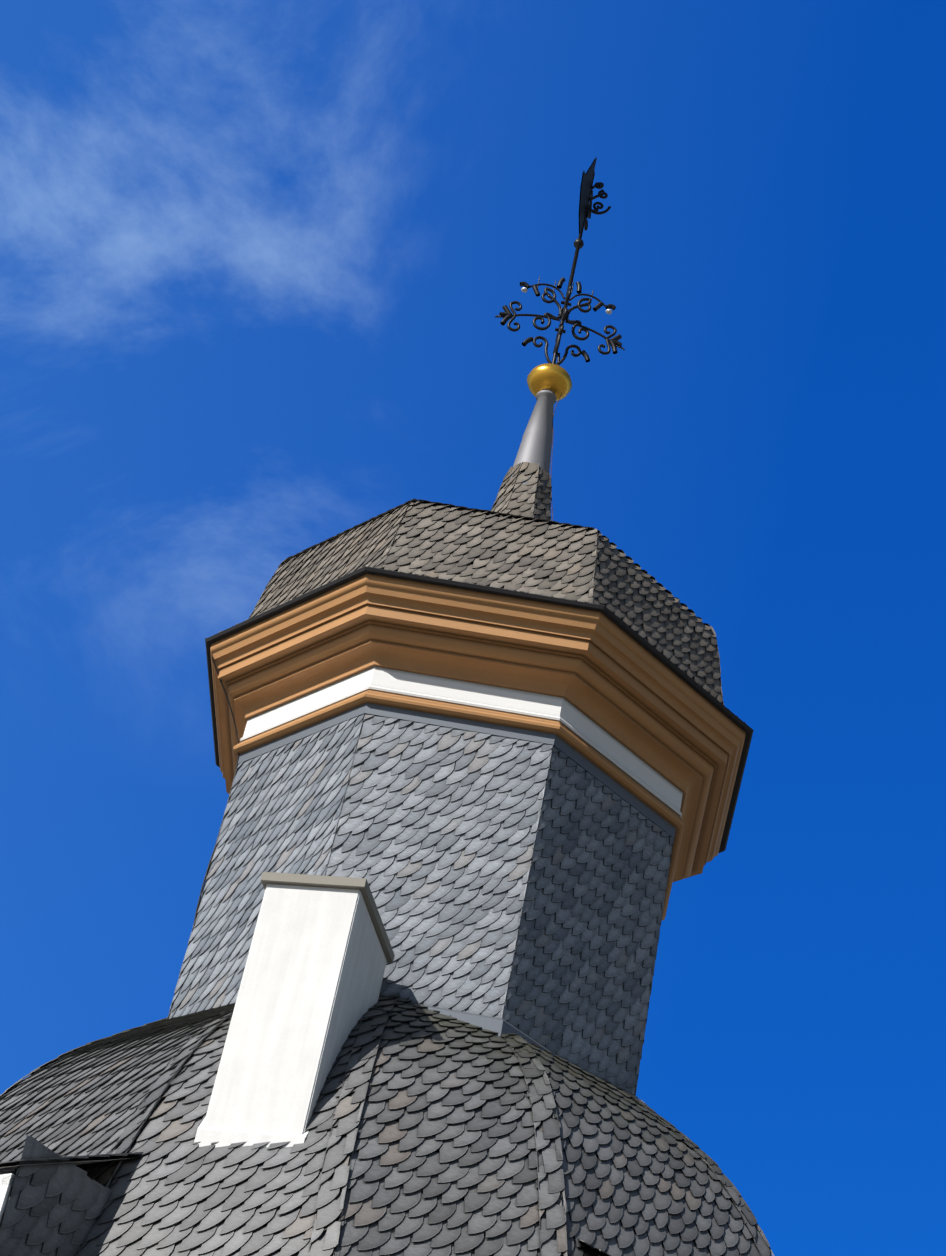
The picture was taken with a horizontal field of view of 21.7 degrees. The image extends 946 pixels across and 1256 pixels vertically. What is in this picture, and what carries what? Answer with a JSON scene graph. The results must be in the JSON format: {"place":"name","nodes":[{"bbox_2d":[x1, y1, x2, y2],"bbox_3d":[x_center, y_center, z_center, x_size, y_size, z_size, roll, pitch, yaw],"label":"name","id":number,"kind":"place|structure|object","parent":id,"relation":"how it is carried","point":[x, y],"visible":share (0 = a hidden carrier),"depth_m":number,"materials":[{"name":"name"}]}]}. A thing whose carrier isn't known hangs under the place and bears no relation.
{"place":"outdoors","nodes":[
{"label":"outdoors","id":0,"kind":"place"},
{"bbox_2d":[194,1118,308,1155],"bbox_3d":[-1.161,3.011,14.536,0.644,2.288,0.904,2,-37,14],"label":"flashing","id":1,"kind":"object","parent":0,"point":[209,1135],"visible":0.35,"depth_m":14.07,"materials":[{"name":"white metal"}]},
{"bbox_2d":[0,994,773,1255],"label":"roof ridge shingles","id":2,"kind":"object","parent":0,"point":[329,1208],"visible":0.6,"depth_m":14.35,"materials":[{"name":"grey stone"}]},
{"bbox_2d":[0,0,945,1255],"label":"sky","id":3,"kind":"structure","parent":0,"point":[259,259],"materials":[{"name":"blue"}]},
{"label":"dormer","id":4,"kind":"object","parent":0,"visible":0},
{"bbox_2d":[578,1238,610,1255],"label":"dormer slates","id":5,"kind":"object","parent":4,"relation":"attached to","point":[599,1250],"visible":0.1,"depth_m":13.92,"materials":[{"name":"grey stone"}]},
{"bbox_3d":[-2.224,11.104,11.194,6.207,9.620,6.207,12,-36,1],"label":"tower body","id":6,"kind":"object","parent":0,"visible":0},
{"bbox_2d":[0,1004,722,1255],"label":"dome backing","id":7,"kind":"object","parent":6,"relation":"on","point":[438,1151],"depth_m":15.29,"materials":[{"name":"black"}]},
{"bbox_2d":[0,1158,131,1248],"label":"dormer","id":8,"kind":"object","parent":7,"relation":"attached to","point":[7,1175],"visible":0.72,"depth_m":13.27,"materials":[{"name":"grey"}]},
{"bbox_2d":[0,1135,142,1255],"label":"dormer slates","id":9,"kind":"object","parent":8,"relation":"attached to","point":[54,1205],"visible":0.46,"depth_m":13.44,"materials":[{"name":"grey stone"}]},
{"bbox_2d":[204,884,386,1134],"bbox_3d":[-1.199,3.186,14.407,0.610,3.406,0.875,2,-37,14],"label":"chimney","id":10,"kind":"object","parent":7,"relation":"attached to","point":[310,985],"visible":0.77,"depth_m":14.62,"materials":[{"name":"paint"}]},
{"bbox_2d":[260,872,394,962],"bbox_3d":[-0.895,1.789,15.437,0.663,0.117,0.923,2,-37,14],"label":"chimney cap","id":11,"kind":"object","parent":10,"relation":"on","point":[362,885],"visible":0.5,"depth_m":15.10,"materials":[{"name":"grey metal"}]},
{"bbox_2d":[190,1002,571,1068],"bbox_3d":[-0.554,3.439,16.845,3.489,0.358,3.489,12,-36,1],"label":"flashing","id":12,"kind":"object","parent":7,"relation":"attached to","point":[499,1026],"visible":0.04,"depth_m":15.60,"materials":[{"name":"grey metal"}]},
{"bbox_2d":[0,995,771,1255],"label":"dome slates","id":13,"kind":"object","parent":7,"relation":"on","point":[494,1136],"visible":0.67,"depth_m":14.33,"materials":[{"name":"grey stone"}]},
{"bbox_2d":[213,721,649,1053],"bbox_3d":[-0.421,2.831,17.294,3.193,3.192,3.193,12,-36,1],"label":"shaft backing","id":14,"kind":"object","parent":7,"relation":"on","point":[439,858],"depth_m":16.58,"materials":[{"name":"grey stone"}]},
{"bbox_2d":[166,657,238,1019],"bbox_3d":[-2.127,1.726,17.071,0.642,3.712,0.012,23,-37,-14],"label":"lightning conductor cable","id":15,"kind":"object","parent":14,"relation":"attached to","point":[225,815],"visible":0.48,"depth_m":17.71,"materials":[{"name":"grey metal"}]},
{"bbox_2d":[168,713,673,1100],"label":"shaft slates","id":16,"kind":"object","parent":14,"relation":"attached to","point":[580,856],"visible":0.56,"depth_m":16.54,"materials":[{"name":"grey stone"}]},
{"bbox_2d":[238,703,675,846],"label":"molding","id":17,"kind":"structure","parent":14,"relation":"on","point":[562,746],"depth_m":16.99,"materials":[{"name":"grey"}]},
{"bbox_2d":[233,690,684,919],"bbox_3d":[-0.135,1.514,18.265,3.377,0.105,3.377,12,-36,1],"label":"astragal","id":18,"kind":"object","parent":17,"relation":"on","point":[611,770],"visible":0.56,"depth_m":17.07,"materials":[{"name":"beige paint"}]},
{"bbox_2d":[240,666,682,817],"bbox_3d":[-0.108,1.393,18.354,3.319,0.205,3.319,12,-36,1],"label":"frieze","id":19,"kind":"object","parent":18,"relation":"on","point":[602,742],"visible":0.44,"depth_m":17.14,"materials":[{"name":"white paint"}]},
{"bbox_2d":[210,574,745,881],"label":"cornice","id":20,"kind":"structure","parent":19,"relation":"on","point":[611,678],"depth_m":17.30,"materials":[{"name":"beige paint"}]},
{"bbox_2d":[205,566,753,852],"bbox_3d":[-0.003,0.909,18.711,4.178,0.034,4.178,12,-36,1],"label":"roof edge","id":21,"kind":"object","parent":20,"relation":"on","point":[660,657],"visible":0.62,"depth_m":17.46,"materials":[{"name":"grey"}]},
{"bbox_2d":[264,486,716,697],"bbox_3d":[0.226,-0.141,19.485,4.122,2.652,4.122,12,-36,1],"label":"hood backing","id":22,"kind":"object","parent":20,"relation":"on","point":[472,562],"depth_m":17.84,"materials":[{"name":"grey stone"}]},
{"bbox_2d":[205,462,744,722],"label":"hood slates","id":23,"kind":"object","parent":22,"relation":"on","point":[453,541],"visible":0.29,"depth_m":17.83,"materials":[{"name":"grey stone"}]},
{"bbox_2d":[495,157,624,492],"bbox_3d":[0.776,-2.666,21.346,0.977,4.105,0.636,35,-42,-28],"label":"finial","id":24,"kind":"object","parent":22,"relation":"on","point":[549,382],"visible":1,"depth_m":21.16,"materials":[{"name":"grey metal"}]},
{"bbox_2d":[551,393,561,519],"bbox_3d":[0.681,-1.412,20.350,0.194,1.441,0.006,-3,-38,20],"label":"wire","id":25,"kind":"object","parent":24,"relation":"attached to","point":[551,460],"visible":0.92,"depth_m":20.33,"materials":[{"name":"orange metal"}]}
]}

